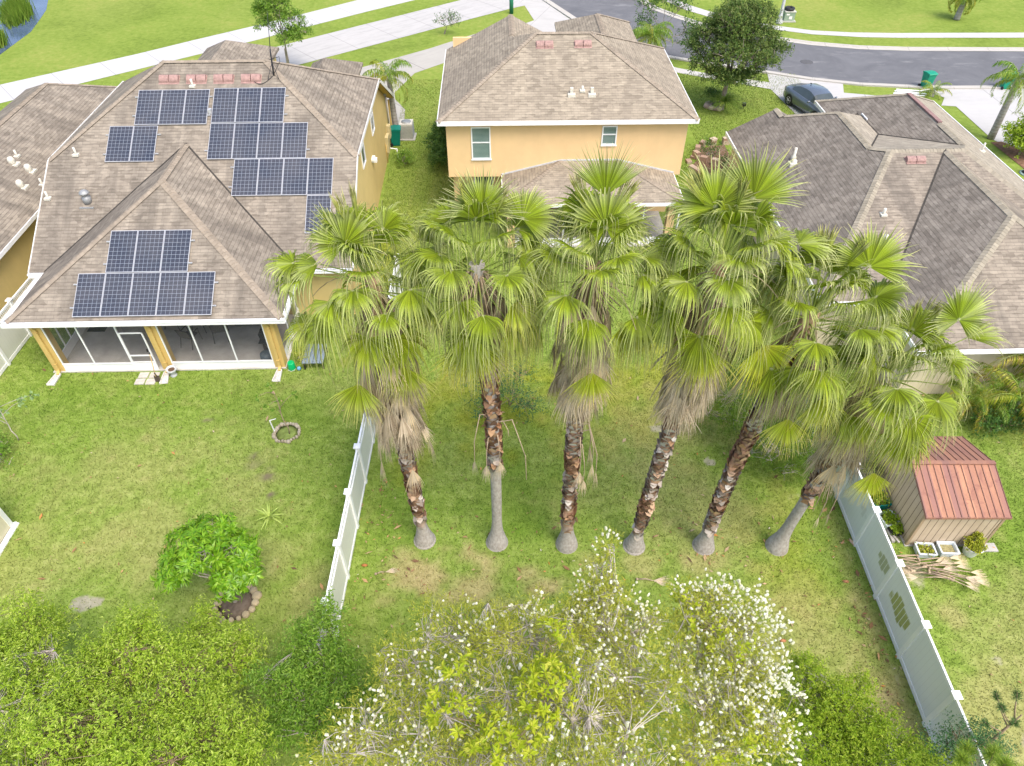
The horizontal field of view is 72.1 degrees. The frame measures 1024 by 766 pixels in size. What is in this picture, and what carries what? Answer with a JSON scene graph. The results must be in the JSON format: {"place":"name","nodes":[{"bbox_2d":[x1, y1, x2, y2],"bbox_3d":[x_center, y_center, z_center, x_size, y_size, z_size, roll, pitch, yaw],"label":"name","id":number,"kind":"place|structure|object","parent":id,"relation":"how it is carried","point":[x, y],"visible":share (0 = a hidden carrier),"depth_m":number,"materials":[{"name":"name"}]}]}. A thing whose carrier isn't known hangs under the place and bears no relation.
{"place":"outdoors","nodes":[
{"label":"outdoors","id":0,"kind":"place"},
{"bbox_2d":[0,0,47,53],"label":"water","id":1,"kind":"structure","parent":0,"point":[15,34],"depth_m":57.04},
{"bbox_2d":[0,25,8,47],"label":"reed clump","id":2,"kind":"object","parent":1,"relation":"on","point":[3,39],"visible":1,"depth_m":53.81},
{"bbox_2d":[0,0,35,28],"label":"reed clump","id":3,"kind":"object","parent":1,"relation":"on","point":[14,13],"visible":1,"depth_m":57.56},
{"bbox_2d":[0,83,116,317],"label":"corner house","id":4,"kind":"structure","parent":0,"point":[40,124],"depth_m":33.08,"materials":[{"name":"beige"}]},
{"bbox_2d":[87,327,106,331],"bbox_3d":[-17.375,-2.294,29.514,0.740,0.012,0.440,-1,44,-1],"label":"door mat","id":5,"kind":"object","parent":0,"point":[96,329],"depth_m":29.45,"materials":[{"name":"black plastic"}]},
{"bbox_2d":[0,0,412,102],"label":"path","id":6,"kind":"structure","parent":0,"point":[10,91],"depth_m":52.66,"materials":[{"name":"concrete"}]},
{"bbox_2d":[276,0,524,64],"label":"path","id":7,"kind":"structure","parent":0,"point":[345,40],"depth_m":56.33,"materials":[{"name":"concrete"}]},
{"bbox_2d":[360,34,473,124],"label":"path","id":8,"kind":"structure","parent":0,"point":[425,59],"depth_m":51.35,"materials":[{"name":"grey concrete"}]},
{"bbox_2d":[362,58,412,124],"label":"queen palm","id":9,"kind":"object","parent":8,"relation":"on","point":[390,75],"visible":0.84,"depth_m":39.94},
{"bbox_2d":[0,0,1023,765],"bbox_3d":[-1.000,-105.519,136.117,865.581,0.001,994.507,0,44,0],"label":"ground","id":10,"kind":"structure","parent":0,"point":[64,34],"depth_m":23.49,"materials":[{"name":"plant"}]},
{"bbox_2d":[0,508,19,554],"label":"garden shed","id":11,"kind":"structure","parent":10,"relation":"on","point":[8,527],"depth_m":22.09,"materials":[{"name":"white paint"}]},
{"bbox_2d":[0,429,24,469],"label":"weedy bush","id":12,"kind":"object","parent":10,"relation":"on","point":[1,450],"visible":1,"depth_m":24.30,"materials":[{"name":"green plant"}]},
{"bbox_2d":[0,273,34,375],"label":"vinyl fence","id":13,"kind":"object","parent":10,"relation":"on","point":[13,341],"visible":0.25,"depth_m":28.05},
{"bbox_2d":[0,390,39,440],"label":"fig sapling","id":14,"kind":"object","parent":10,"relation":"on","point":[20,404],"visible":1,"depth_m":24.60,"materials":[{"name":"green plant"}]},
{"bbox_2d":[0,584,83,673],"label":"wild bush","id":15,"kind":"object","parent":10,"relation":"on","point":[29,619],"visible":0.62,"depth_m":17.09,"materials":[{"name":"green plant"}]},
{"bbox_2d":[46,373,61,385],"bbox_3d":[-17.761,-0.146,27.317,0.315,0.090,0.640,3,44,3],"label":"splash block","id":16,"kind":"object","parent":10,"relation":"on","point":[51,381],"depth_m":27.28,"materials":[{"name":"concrete"}]},
{"bbox_2d":[0,615,117,765],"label":"wild bush","id":17,"kind":"object","parent":10,"relation":"on","point":[8,757],"visible":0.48,"depth_m":15.17,"materials":[{"name":"green plant"}]},
{"bbox_2d":[0,597,282,765],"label":"wild bush","id":18,"kind":"object","parent":10,"relation":"on","point":[237,748],"visible":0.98,"depth_m":14.88,"materials":[{"name":"green plant"}]},
{"bbox_2d":[159,371,168,383],"bbox_3d":[-13.499,-0.213,27.386,0.315,0.090,0.640,-6,44,-6],"label":"splash block","id":19,"kind":"object","parent":10,"relation":"on","point":[164,377],"depth_m":27.35,"materials":[{"name":"concrete"}]},
{"bbox_2d":[165,365,176,377],"bbox_3d":[-13.217,-0.427,27.398,0.420,0.380,0.420,0,44,0],"label":"stone urn","id":20,"kind":"object","parent":10,"relation":"on","point":[171,369],"visible":1,"depth_m":27.33,"materials":[{"name":"stone"}]},
{"bbox_2d":[0,14,393,374],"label":"solar house","id":21,"kind":"structure","parent":10,"relation":"on","point":[176,194],"depth_m":28.89,"materials":[{"name":"beige"}]},
{"bbox_2d":[117,332,158,369],"bbox_3d":[-14.364,-1.213,27.074,0.910,1.860,0.085,-1,44,-1],"label":"screen door","id":22,"kind":"structure","parent":21,"relation":"in","point":[137,364],"depth_m":27.37,"materials":[{"name":"white paint"}]},
{"bbox_2d":[174,325,202,349],"bbox_3d":[-13.117,-1.959,28.500,0.568,0.960,0.731,11,45,11],"label":"patio chair","id":23,"kind":"object","parent":21,"relation":"on","point":[185,335],"visible":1,"depth_m":28.39,"materials":[{"name":"metal"}]},
{"bbox_2d":[209,325,228,343],"bbox_3d":[-11.991,-2.224,28.772,0.568,0.960,0.731,-11,45,-11],"label":"patio chair","id":24,"kind":"object","parent":21,"relation":"on","point":[215,329],"visible":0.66,"depth_m":28.52,"materials":[{"name":"metal"}]},
{"bbox_2d":[258,327,267,349],"bbox_3d":[-9.790,-1.830,28.271,0.480,1.080,1.220,0,44,0],"label":"barbecue grill","id":25,"kind":"object","parent":21,"relation":"on","point":[262,341],"visible":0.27,"depth_m":27.81,"materials":[{"name":"black metal"}]},
{"bbox_2d":[260,349,271,359],"bbox_3d":[-9.771,-1.092,28.027,0.540,0.360,0.532,0,44,0],"label":"round cooler","id":26,"kind":"object","parent":21,"relation":"on","point":[264,354],"visible":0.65,"depth_m":27.85,"materials":[{"name":"plastic"}]},
{"bbox_2d":[360,141,366,169],"bbox_3d":[-6.921,-10.763,32.553,0.060,1.450,0.900,-1,44,-1],"label":"window","id":27,"kind":"structure","parent":21,"relation":"in","point":[363,156],"depth_m":32.81,"materials":[{"name":"white paint"}]},
{"bbox_2d":[370,109,374,135],"bbox_3d":[-7.019,-13.249,35.155,0.060,1.500,0.900,-1,44,-1],"label":"window","id":28,"kind":"structure","parent":21,"relation":"in","point":[372,123],"depth_m":35.42,"materials":[{"name":"white paint"}]},
{"bbox_2d":[149,510,264,604],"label":"mango tree","id":29,"kind":"object","parent":10,"relation":"on","point":[210,549],"visible":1,"depth_m":18.97,"materials":[{"name":"green plant"}]},
{"bbox_2d":[173,593,269,702],"bbox_3d":[-7.237,6.927,17.940,3.293,3.200,1.776,30,52,27],"label":"wild bush","id":30,"kind":"object","parent":10,"relation":"on","point":[242,637],"visible":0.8,"depth_m":17.17,"materials":[{"name":"green plant"}]},
{"bbox_2d":[212,584,261,622],"bbox_3d":[-8.036,6.373,20.589,1.365,0.130,1.400,0,44,0],"label":"stone ring","id":31,"kind":"object","parent":10,"relation":"on","point":[244,609],"visible":0.56,"depth_m":20.48,"materials":[{"name":"stone"}]},
{"bbox_2d":[255,504,281,529],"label":"aloe plant","id":32,"kind":"object","parent":10,"relation":"on","point":[267,515],"visible":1,"depth_m":22.71,"materials":[{"name":"green plant"}]},
{"bbox_2d":[272,369,281,381],"bbox_3d":[-9.143,-0.294,27.469,0.315,0.090,0.640,0,44,0],"label":"splash block","id":33,"kind":"object","parent":10,"relation":"on","point":[277,378],"depth_m":27.42,"materials":[{"name":"concrete"}]},
{"bbox_2d":[250,0,314,63],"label":"young tree","id":34,"kind":"object","parent":10,"relation":"on","point":[262,7],"visible":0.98,"depth_m":47.47,"materials":[{"name":"green plant"}]},
{"bbox_2d":[272,422,300,443],"bbox_3d":[-8.112,1.793,25.315,1.020,0.130,0.994,0,44,0],"label":"stone ring","id":35,"kind":"object","parent":10,"relation":"on","point":[280,434],"visible":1,"depth_m":25.32,"materials":[{"name":"stone"}]},
{"bbox_2d":[254,382,297,433],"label":"fruit sapling","id":36,"kind":"object","parent":35,"relation":"in","point":[278,398],"visible":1,"depth_m":24.72,"materials":[{"name":"green plant"}]},
{"bbox_2d":[302,344,327,369],"bbox_3d":[-7.830,-1.044,28.042,0.820,0.370,1.150,-1,44,-1],"label":"plastic table","id":37,"kind":"object","parent":10,"relation":"on","point":[313,360],"visible":0.52,"depth_m":27.74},
{"bbox_2d":[236,585,400,765],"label":"leafy shrub","id":38,"kind":"object","parent":10,"relation":"on","point":[317,664],"visible":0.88,"depth_m":16.12,"materials":[{"name":"green plant"}]},
{"bbox_2d":[312,259,402,686],"bbox_3d":[-4.950,1.423,24.390,0.210,1.910,18.160,0,44,0],"label":"vinyl fence","id":39,"kind":"object","parent":10,"relation":"on","point":[343,544],"visible":0.43,"depth_m":21.56,"materials":[{"name":"plastic"}]},
{"bbox_2d":[257,182,465,549],"bbox_3d":[-3.006,0.649,17.744,4.234,12.371,4.000,26,50,24],"label":"fan palm","id":40,"kind":"object","parent":10,"relation":"on","point":[388,390],"visible":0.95,"depth_m":14.70,"materials":[{"name":"green plant"}]},
{"bbox_2d":[390,125,400,146],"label":"wheelie bin","id":41,"kind":"object","parent":10,"relation":"on","point":[395,133],"visible":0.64,"depth_m":41.24,"materials":[{"name":"green plastic"}]},
{"bbox_2d":[393,146,416,166],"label":"shrub","id":42,"kind":"object","parent":10,"relation":"on","point":[402,154],"visible":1,"depth_m":39.62,"materials":[{"name":"green plant"}]},
{"bbox_2d":[399,119,416,140],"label":"air conditioner","id":43,"kind":"object","parent":10,"relation":"on","point":[407,132],"visible":0.88,"depth_m":42.00,"materials":[{"name":"grey metal"}]},
{"bbox_2d":[420,105,447,167],"bbox_3d":[-4.102,-14.006,40.089,2.021,2.437,5.306,5,44,5],"label":"round hedge","id":44,"kind":"object","parent":10,"relation":"on","point":[440,150],"visible":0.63,"depth_m":39.31,"materials":[{"name":"green plant"}]},
{"bbox_2d":[433,8,461,33],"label":"thin shrub","id":45,"kind":"object","parent":10,"relation":"on","point":[445,14],"visible":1,"depth_m":54.81,"materials":[{"name":"grey plant"}]},
{"bbox_2d":[388,166,566,551],"bbox_3d":[-0.753,0.478,17.742,3.656,12.621,3.902,16,46,16],"label":"fan palm","id":46,"kind":"object","parent":10,"relation":"on","point":[487,328],"visible":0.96,"depth_m":14.39,"materials":[{"name":"green plant"}]},
{"bbox_2d":[293,572,697,765],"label":"bottlebrush tree","id":47,"kind":"object","parent":10,"relation":"on","point":[507,640],"visible":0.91,"depth_m":13.08,"materials":[{"name":"green plant"}]},
{"bbox_2d":[421,617,581,765],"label":"climbing vine","id":48,"kind":"object","parent":47,"relation":"attached to","point":[517,743],"visible":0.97,"depth_m":12.11,"materials":[{"name":"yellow plant"}]},
{"bbox_2d":[461,354,550,428],"bbox_3d":[-0.336,0.343,25.502,3.073,2.141,2.809,-8,45,-8],"label":"leafy shrub","id":49,"kind":"object","parent":10,"relation":"on","point":[527,405],"visible":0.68,"depth_m":25.21,"materials":[{"name":"green plant"}]},
{"bbox_2d":[13,366,1021,736],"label":"leaf litter","id":50,"kind":"object","parent":10,"relation":"on","point":[561,560],"visible":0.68,"depth_m":21.66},
{"bbox_2d":[435,13,700,247],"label":"orange house","id":51,"kind":"structure","parent":10,"relation":"on","point":[530,107],"depth_m":32.94,"materials":[{"name":"tile"}]},
{"bbox_2d":[471,127,491,160],"bbox_3d":[-1.447,-11.186,32.897,0.960,1.620,0.090,-1,44,-1],"label":"window","id":52,"kind":"structure","parent":51,"relation":"in","point":[480,136],"depth_m":32.90,"materials":[{"name":"glass"}]},
{"bbox_2d":[601,125,617,145],"bbox_3d":[4.531,-11.511,32.771,0.760,0.980,0.090,-1,44,-1],"label":"window","id":53,"kind":"structure","parent":51,"relation":"in","point":[609,132],"depth_m":32.77,"materials":[{"name":"glass"}]},
{"bbox_2d":[503,137,685,553],"bbox_3d":[1.780,0.267,17.528,3.837,13.220,3.748,-19,47,-19],"label":"fan palm","id":54,"kind":"object","parent":10,"relation":"on","point":[587,217],"visible":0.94,"depth_m":14.34,"materials":[{"name":"green plant"}]},
{"bbox_2d":[550,526,682,740],"bbox_3d":[2.213,6.213,16.177,2.551,6.736,2.312,30,52,27],"label":"flowering tree","id":55,"kind":"object","parent":10,"relation":"on","point":[639,612],"visible":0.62,"depth_m":14.83,"materials":[{"name":"green plant"}]},
{"bbox_2d":[633,21,673,47],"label":"pygmy palm","id":56,"kind":"object","parent":10,"relation":"on","point":[652,35],"visible":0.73,"depth_m":48.30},
{"bbox_2d":[636,575,671,585],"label":"dead frond","id":57,"kind":"object","parent":10,"relation":"on","point":[658,580],"visible":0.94,"depth_m":21.06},
{"bbox_2d":[633,0,697,52],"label":"loose tree","id":58,"kind":"object","parent":10,"relation":"on","point":[652,3],"visible":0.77,"depth_m":49.39,"materials":[{"name":"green plant"}]},
{"bbox_2d":[685,136,729,174],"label":"garden wall","id":59,"kind":"structure","parent":10,"relation":"on","point":[705,159],"depth_m":40.42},
{"bbox_2d":[702,86,721,104],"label":"dark shrub","id":60,"kind":"object","parent":10,"relation":"on","point":[711,91],"visible":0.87,"depth_m":45.38,"materials":[{"name":"green plant"}]},
{"bbox_2d":[703,101,721,111],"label":"rock border","id":61,"kind":"object","parent":10,"relation":"on","point":[707,104],"visible":0.92,"depth_m":45.34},
{"bbox_2d":[695,137,730,164],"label":"flower bed plants","id":62,"kind":"object","parent":10,"relation":"on","point":[713,148],"visible":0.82,"depth_m":40.40,"materials":[{"name":"green plant"}]},
{"bbox_2d":[698,93,754,113],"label":"grass clump","id":63,"kind":"object","parent":10,"relation":"on","point":[727,99],"visible":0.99,"depth_m":44.55,"materials":[{"name":"green plant"}]},
{"bbox_2d":[650,568,811,765],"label":"bottlebrush tree","id":64,"kind":"object","parent":10,"relation":"on","point":[708,702],"visible":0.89,"depth_m":13.64,"materials":[{"name":"white plant"}]},
{"bbox_2d":[665,585,788,765],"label":"climbing vine","id":65,"kind":"object","parent":64,"relation":"attached to","point":[746,739],"visible":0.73,"depth_m":13.38,"materials":[{"name":"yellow plant"}]},
{"bbox_2d":[623,139,842,555],"bbox_3d":[4.397,0.486,17.371,3.881,13.124,3.849,-29,51,-27],"label":"fan palm","id":66,"kind":"object","parent":10,"relation":"on","point":[697,364],"visible":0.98,"depth_m":14.13,"materials":[{"name":"green plant"}]},
{"bbox_2d":[680,0,794,109],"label":"street tree","id":67,"kind":"object","parent":10,"relation":"on","point":[733,25],"visible":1,"depth_m":41.85,"materials":[{"name":"green plant"}]},
{"bbox_2d":[691,341,832,490],"bbox_3d":[8.487,0.825,24.213,4.734,3.241,6.425,-32,53,-29],"label":"leafy tree","id":68,"kind":"object","parent":10,"relation":"on","point":[789,461],"visible":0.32,"depth_m":23.27,"materials":[{"name":"green plant"}]},
{"bbox_2d":[782,9,796,21],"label":"transformer box","id":69,"kind":"object","parent":10,"relation":"on","point":[788,16],"visible":0.84,"depth_m":57.64,"materials":[{"name":"green metal"}]},
{"bbox_2d":[692,220,925,555],"bbox_3d":[6.647,1.226,17.753,3.798,11.530,3.964,0,44,0],"label":"fan palm","id":70,"kind":"object","parent":10,"relation":"on","point":[803,381],"visible":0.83,"depth_m":14.68,"materials":[{"name":"green plant"}]},
{"bbox_2d":[639,0,1023,50],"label":"kerb","id":71,"kind":"structure","parent":10,"relation":"on","point":[677,16],"depth_m":53.38,"materials":[{"name":"concrete"}]},
{"bbox_2d":[758,645,975,765],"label":"wild bush","id":72,"kind":"object","parent":10,"relation":"on","point":[835,726],"visible":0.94,"depth_m":15.45,"materials":[{"name":"green plant"}]},
{"bbox_2d":[859,443,886,477],"bbox_3d":[11.929,2.817,23.545,1.311,1.300,1.780,21,48,20],"label":"potted shrub","id":73,"kind":"object","parent":10,"relation":"on","point":[863,461],"visible":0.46,"depth_m":23.25,"materials":[{"name":"green plant"}]},
{"bbox_2d":[725,93,1023,393],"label":"grey roofed house","id":74,"kind":"structure","parent":10,"relation":"on","point":[942,184],"depth_m":29.10,"materials":[{"name":"tile"}]},
{"bbox_2d":[859,468,899,542],"bbox_3d":[11.994,3.923,23.078,0.228,0.145,3.114,0,44,0],"label":"timber edging","id":75,"kind":"object","parent":10,"relation":"on","point":[892,538],"visible":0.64,"depth_m":22.11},
{"bbox_2d":[870,490,892,509],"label":"potted plant","id":76,"kind":"object","parent":10,"relation":"on","point":[885,503],"visible":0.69,"depth_m":22.81,"materials":[{"name":"plant"}]},
{"bbox_2d":[765,279,1013,555],"bbox_3d":[9.074,1.599,18.354,4.291,10.158,4.062,0,44,0],"label":"fan palm","id":77,"kind":"object","parent":10,"relation":"on","point":[852,437],"visible":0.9,"depth_m":15.86,"materials":[{"name":"green plant"}]},
{"bbox_2d":[878,509,900,528],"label":"potted plant","id":78,"kind":"object","parent":10,"relation":"on","point":[888,517],"visible":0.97,"depth_m":22.39,"materials":[{"name":"plant"}]},
{"bbox_2d":[801,400,985,765],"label":"vinyl fence","id":79,"kind":"object","parent":10,"relation":"on","point":[934,692],"visible":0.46,"depth_m":19.21,"materials":[{"name":"plastic"}]},
{"bbox_2d":[888,522,903,536],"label":"potted plant","id":80,"kind":"object","parent":10,"relation":"on","point":[896,529],"visible":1,"depth_m":22.11,"materials":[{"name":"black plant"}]},
{"bbox_2d":[897,558,936,573],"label":"cut frond","id":81,"kind":"object","parent":10,"relation":"on","point":[915,563],"visible":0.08,"depth_m":21.33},
{"bbox_2d":[903,567,954,581],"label":"cut frond","id":82,"kind":"object","parent":81,"relation":"on","point":[911,576],"visible":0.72,"depth_m":20.95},
{"bbox_2d":[927,567,979,592],"bbox_3d":[13.143,5.759,20.867,1.483,0.208,0.609,16,46,16],"label":"cut frond","id":83,"kind":"object","parent":82,"relation":"on","point":[971,583],"visible":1,"depth_m":20.84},
{"bbox_2d":[917,553,969,569],"bbox_3d":[13.162,5.426,21.343,1.599,0.213,0.718,-2,44,-2],"label":"cut frond","id":84,"kind":"object","parent":81,"relation":"on","point":[960,562],"visible":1,"depth_m":21.37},
{"bbox_2d":[905,554,957,572],"bbox_3d":[12.702,5.546,21.122,1.646,0.199,0.685,-12,45,-12],"label":"cut frond","id":85,"kind":"object","parent":84,"relation":"on","point":[941,560],"visible":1,"depth_m":21.19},
{"bbox_2d":[913,542,937,557],"bbox_3d":[12.711,5.150,21.672,0.615,0.339,0.537,3,44,3],"label":"square planter","id":86,"kind":"object","parent":10,"relation":"on","point":[925,549],"visible":0.99,"depth_m":21.63,"materials":[{"name":"plastic"}]},
{"bbox_2d":[918,80,951,100],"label":"cycad","id":87,"kind":"object","parent":10,"relation":"on","point":[932,92],"visible":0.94,"depth_m":46.58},
{"bbox_2d":[868,436,1011,551],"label":"wooden shed","id":88,"kind":"structure","parent":10,"relation":"on","point":[955,493],"depth_m":21.40,"materials":[{"name":"wood"}]},
{"bbox_2d":[935,541,960,556],"bbox_3d":[13.420,5.149,21.727,0.570,0.265,0.450,1,44,1],"label":"square planter","id":89,"kind":"object","parent":10,"relation":"on","point":[949,548],"visible":0.98,"depth_m":21.70,"materials":[{"name":"plastic"}]},
{"bbox_2d":[936,569,989,585],"bbox_3d":[13.517,5.755,21.046,1.540,0.211,0.697,6,44,6],"label":"cut frond","id":90,"kind":"object","parent":10,"relation":"on","point":[980,578],"visible":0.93,"depth_m":21.07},
{"bbox_2d":[907,709,1020,765],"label":"shrub","id":91,"kind":"object","parent":10,"relation":"on","point":[982,739],"visible":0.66,"depth_m":15.82,"materials":[{"name":"green plant"}]},
{"bbox_2d":[948,0,980,20],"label":"queen palm","id":92,"kind":"object","parent":10,"relation":"on","point":[963,5],"visible":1,"depth_m":57.49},
{"bbox_2d":[962,531,988,557],"bbox_3d":[14.107,4.955,21.500,0.775,0.860,0.728,0,44,0],"label":"round planter","id":93,"kind":"object","parent":10,"relation":"on","point":[973,546],"visible":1,"depth_m":21.40,"materials":[{"name":"white paint"}]},
{"bbox_2d":[936,362,1023,434],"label":"areca palm","id":94,"kind":"object","parent":10,"relation":"on","point":[982,393],"visible":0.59,"depth_m":25.19,"materials":[{"name":"plant"}]},
{"bbox_2d":[947,735,1023,765],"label":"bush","id":95,"kind":"object","parent":10,"relation":"on","point":[962,758],"visible":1,"depth_m":13.79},
{"bbox_2d":[967,396,1023,441],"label":"leafy shrub","id":96,"kind":"object","parent":10,"relation":"on","point":[992,419],"visible":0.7,"depth_m":24.80,"materials":[{"name":"green plant"}]},
{"bbox_2d":[972,353,1023,448],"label":"areca palm","id":97,"kind":"object","parent":10,"relation":"on","point":[1007,378],"visible":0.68,"depth_m":24.76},
{"bbox_2d":[980,60,1023,139],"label":"queen palm","id":98,"kind":"object","parent":10,"relation":"on","point":[1010,95],"visible":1,"depth_m":39.73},
{"bbox_2d":[980,686,1023,742],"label":"pine sapling","id":99,"kind":"object","parent":10,"relation":"on","point":[1002,708],"visible":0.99,"depth_m":15.31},
{"bbox_2d":[991,141,1023,167],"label":"mulch bed","id":100,"kind":"object","parent":10,"relation":"on","point":[1011,152],"visible":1,"depth_m":41.08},
{"bbox_2d":[1000,112,1023,158],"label":"flowering shrub","id":101,"kind":"object","parent":100,"relation":"on","point":[1016,131],"visible":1,"depth_m":39.96,"materials":[{"name":"green plant"}]},
{"bbox_2d":[518,0,568,31],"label":"pavement","id":102,"kind":"structure","parent":0,"point":[545,16],"depth_m":59.01,"materials":[{"name":"concrete"}]},
{"bbox_2d":[674,67,770,88],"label":"sidewalk","id":103,"kind":"structure","parent":0,"point":[680,70],"depth_m":49.42,"materials":[{"name":"concrete"}]},
{"bbox_2d":[550,0,1023,85],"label":"road","id":104,"kind":"structure","parent":0,"point":[961,68],"depth_m":51.79,"materials":[{"name":"asphalt"}]},
{"bbox_2d":[543,0,1023,88],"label":"kerb","id":105,"kind":"structure","parent":104,"relation":"on","point":[560,9],"depth_m":48.63,"materials":[{"name":"concrete"}]},
{"bbox_2d":[918,70,937,88],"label":"wheelie bin","id":106,"kind":"object","parent":105,"relation":"on","point":[929,76],"visible":0.82,"depth_m":47.36,"materials":[{"name":"green plastic"}]},
{"bbox_2d":[768,74,873,113],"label":"driveway","id":107,"kind":"structure","parent":0,"point":[836,90],"depth_m":48.00,"materials":[{"name":"concrete"}]},
{"bbox_2d":[783,83,836,113],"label":"parked car","id":108,"kind":"object","parent":107,"relation":"on","point":[803,97],"visible":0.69,"depth_m":44.45,"materials":[{"name":"grey paint"}]},
{"bbox_2d":[667,0,1023,37],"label":"sidewalk","id":109,"kind":"structure","parent":0,"point":[915,35],"depth_m":55.65,"materials":[{"name":"concrete"}]},
{"bbox_2d":[919,88,1023,145],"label":"driveway","id":110,"kind":"structure","parent":0,"point":[980,108],"depth_m":45.87,"materials":[{"name":"concrete"}]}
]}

